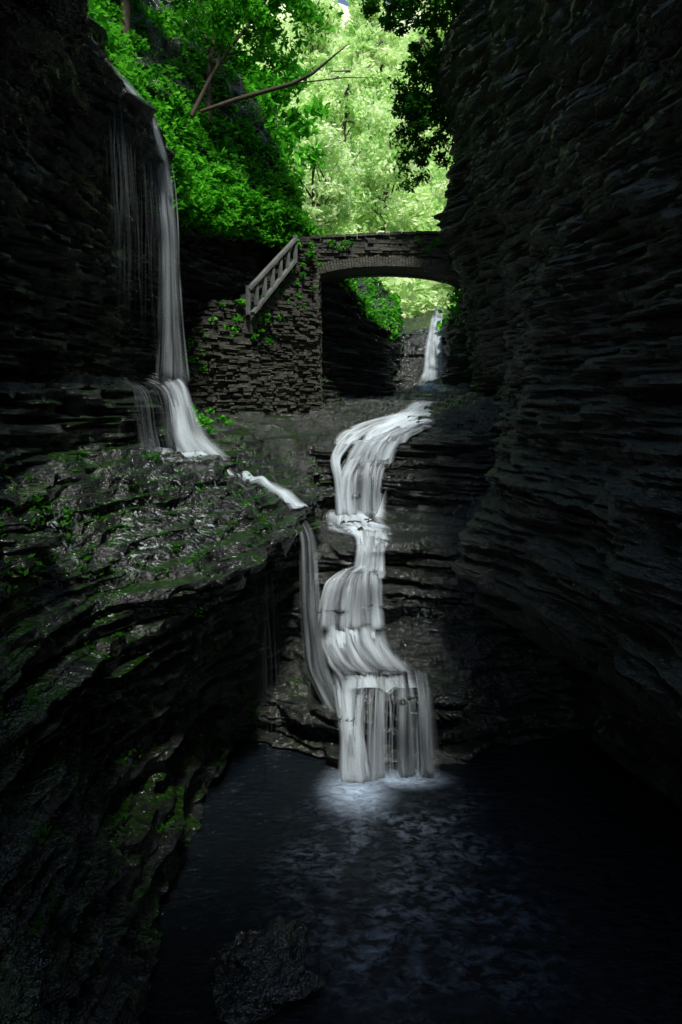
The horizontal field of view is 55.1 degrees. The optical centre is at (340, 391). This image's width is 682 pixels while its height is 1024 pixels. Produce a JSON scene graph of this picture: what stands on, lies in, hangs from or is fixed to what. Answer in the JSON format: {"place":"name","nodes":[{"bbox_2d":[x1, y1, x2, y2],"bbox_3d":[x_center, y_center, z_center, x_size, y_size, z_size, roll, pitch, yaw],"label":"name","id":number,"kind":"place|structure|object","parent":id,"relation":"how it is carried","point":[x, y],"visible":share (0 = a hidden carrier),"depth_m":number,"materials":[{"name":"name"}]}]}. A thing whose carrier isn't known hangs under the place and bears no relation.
{"place":"outdoors","nodes":[
{"label":"outdoors","id":0,"kind":"place"},
{"bbox_2d":[0,0,406,1023],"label":"gorge cliff","id":1,"kind":"structure","parent":0,"point":[108,286],"depth_m":8.30,"materials":[{"name":"grey stone"}]},
{"bbox_2d":[0,448,295,974],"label":"moss","id":2,"kind":"object","parent":1,"relation":"on","point":[38,922],"visible":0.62,"depth_m":6.91,"materials":[{"name":"green plant"}]},
{"bbox_2d":[116,0,214,44],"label":"maple tree","id":3,"kind":"object","parent":1,"relation":"on","point":[125,6],"visible":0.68,"depth_m":16.93,"materials":[{"name":"green plant"}]},
{"bbox_2d":[44,125,301,584],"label":"side waterfall","id":4,"kind":"structure","parent":1,"relation":"attached to","point":[201,453],"depth_m":11.19,"materials":[{"name":"liquid"}]},
{"bbox_2d":[87,0,346,282],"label":"hillside shrubs","id":5,"kind":"object","parent":1,"relation":"on","point":[180,194],"visible":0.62,"depth_m":18.54,"materials":[{"name":"green plant"}]},
{"bbox_2d":[158,238,323,417],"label":"stone retaining wall","id":6,"kind":"structure","parent":1,"relation":"on","point":[227,357],"depth_m":19.63,"materials":[{"name":"grey stone"}]},
{"bbox_2d":[163,251,311,410],"bbox_3d":[-3.241,-1.740,19.474,1.108,6.480,6.851,0,0,40],"label":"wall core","id":7,"kind":"object","parent":6,"relation":"on","point":[276,267],"visible":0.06,"depth_m":19.81,"materials":[{"name":"black stone"}]},
{"bbox_2d":[242,272,294,333],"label":"stone steps","id":8,"kind":"structure","parent":6,"relation":"on","point":[250,324],"depth_m":19.64,"materials":[{"name":"grey stone"}]},
{"bbox_2d":[246,235,297,314],"bbox_3d":[-2.044,-3.550,19.570,0.195,2.640,2.011,0,0,41],"label":"stair railing","id":9,"kind":"object","parent":6,"relation":"on","point":[262,275],"visible":1,"depth_m":19.51,"materials":[{"name":"grey wood"}]},
{"bbox_2d":[161,236,441,437],"bbox_3d":[-1.402,-1.915,18.188,4.312,6.631,11.683,0,0,33],"label":"climbing ivy","id":10,"kind":"object","parent":6,"relation":"attached to","point":[196,420],"visible":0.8,"depth_m":17.31,"materials":[{"name":"green plant"}]},
{"bbox_2d":[301,231,461,290],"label":"stone arch bridge","id":11,"kind":"structure","parent":6,"relation":"on","point":[387,254],"depth_m":22.05,"materials":[{"name":"grey stone"}]},
{"bbox_2d":[178,0,306,117],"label":"maple tree","id":12,"kind":"object","parent":1,"relation":"on","point":[254,12],"visible":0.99,"depth_m":18.26,"materials":[{"name":"green plant"}]},
{"bbox_2d":[169,0,343,124],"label":"maple tree","id":13,"kind":"object","parent":1,"relation":"on","point":[305,16],"visible":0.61,"depth_m":20.00,"materials":[{"name":"green plant"}]},
{"bbox_2d":[237,48,281,117],"bbox_3d":[-7.028,-13.519,37.720,7.651,13.089,6.506,0,0,0],"label":"maple tree","id":14,"kind":"object","parent":1,"relation":"on","point":[280,111],"depth_m":37.31,"materials":[{"name":"green plant"}]},
{"bbox_2d":[241,58,331,203],"bbox_3d":[-4.487,-11.986,34.038,8.022,9.991,6.134,0,0,0],"label":"maple tree","id":15,"kind":"object","parent":1,"relation":"on","point":[291,133],"visible":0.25,"depth_m":33.13,"materials":[{"name":"green plant"}]},
{"bbox_2d":[200,45,376,112],"bbox_3d":[-1.309,-7.734,16.154,4.414,1.552,0.240,0,0,2],"label":"fallen log","id":16,"kind":"object","parent":1,"relation":"on","point":[253,94],"visible":1,"depth_m":16.10,"materials":[{"name":"brown wood"}]},
{"bbox_2d":[302,210,403,340],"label":"bank shrubs","id":17,"kind":"object","parent":1,"relation":"on","point":[370,301],"visible":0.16,"depth_m":29.75,"materials":[{"name":"green plant"}]},
{"bbox_2d":[225,2,460,317],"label":"hillside","id":18,"kind":"structure","parent":0,"point":[418,210],"depth_m":55.00,"materials":[{"name":"green plant"}]},
{"bbox_2d":[288,0,343,74],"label":"maple tree","id":19,"kind":"object","parent":18,"relation":"on","point":[320,56],"visible":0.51,"depth_m":76.84,"materials":[{"name":"green plant"}]},
{"bbox_2d":[284,120,365,236],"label":"maple tree","id":20,"kind":"object","parent":18,"relation":"on","point":[330,194],"visible":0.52,"depth_m":43.74,"materials":[{"name":"green plant"}]},
{"bbox_2d":[305,33,377,152],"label":"maple tree","id":21,"kind":"object","parent":18,"relation":"on","point":[326,91],"visible":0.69,"depth_m":59.44,"materials":[{"name":"green plant"}]},
{"bbox_2d":[340,0,401,70],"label":"maple tree","id":22,"kind":"object","parent":18,"relation":"on","point":[354,25],"visible":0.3,"depth_m":83.05,"materials":[{"name":"green plant"}]},
{"bbox_2d":[341,20,406,105],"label":"maple tree","id":23,"kind":"object","parent":18,"relation":"on","point":[370,48],"visible":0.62,"depth_m":70.20,"materials":[{"name":"green plant"}]},
{"bbox_2d":[339,96,424,232],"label":"maple tree","id":24,"kind":"object","parent":18,"relation":"on","point":[379,121],"visible":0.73,"depth_m":49.06,"materials":[{"name":"green plant"}]},
{"bbox_2d":[372,74,442,186],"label":"maple tree","id":25,"kind":"object","parent":18,"relation":"on","point":[386,93],"visible":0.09,"depth_m":61.99,"materials":[{"name":"green plant"}]},
{"bbox_2d":[397,0,452,70],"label":"maple tree","id":26,"kind":"object","parent":18,"relation":"on","point":[404,54],"visible":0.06,"depth_m":76.92,"materials":[{"name":"green plant"}]},
{"bbox_2d":[423,163,449,230],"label":"maple tree","id":27,"kind":"object","parent":18,"relation":"on","point":[432,222],"visible":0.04,"depth_m":45.52,"materials":[{"name":"green plant"}]},
{"bbox_2d":[334,0,424,6],"label":"sky","id":28,"kind":"structure","parent":0,"point":[344,2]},
{"bbox_2d":[139,730,681,1023],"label":"pool water","id":29,"kind":"structure","parent":0,"point":[535,881],"depth_m":7.89,"materials":[{"name":"black liquid"}]},
{"bbox_2d":[209,915,325,1023],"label":"wet boulder","id":30,"kind":"object","parent":29,"relation":"in","point":[261,974],"visible":0.93,"depth_m":6.57,"materials":[{"name":"grey stone"}]},
{"bbox_2d":[240,307,585,770],"bbox_3d":[2.386,0.631,27.747,9.341,13.011,35.859,0,0,0],"label":"creek bed rock","id":31,"kind":"object","parent":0,"point":[452,672],"visible":0.49,"depth_m":12.18,"materials":[{"name":"grey stone"}]},
{"bbox_2d":[334,320,445,775],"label":"creek cascade","id":32,"kind":"object","parent":31,"relation":"on","point":[397,426],"visible":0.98,"depth_m":14.91,"materials":[{"name":"liquid"}]},
{"bbox_2d":[431,0,681,808],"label":"gorge cliff","id":33,"kind":"structure","parent":0,"point":[559,218],"depth_m":9.66,"materials":[{"name":"grey stone"}]},
{"bbox_2d":[359,0,465,37],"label":"maple tree","id":34,"kind":"object","parent":33,"relation":"on","point":[405,12],"visible":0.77,"depth_m":19.46,"materials":[{"name":"green plant"}]},
{"bbox_2d":[386,30,454,193],"bbox_3d":[2.756,-8.965,21.046,2.269,5.115,2.505,0,0,-25],"label":"maple tree","id":35,"kind":"object","parent":33,"relation":"on","point":[418,108],"visible":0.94,"depth_m":20.86,"materials":[{"name":"green plant"}]},
{"bbox_2d":[436,288,463,332],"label":"bank shrubs","id":36,"kind":"object","parent":33,"relation":"on","point":[453,298],"visible":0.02,"depth_m":24.99,"materials":[{"name":"green plant"}]}
]}

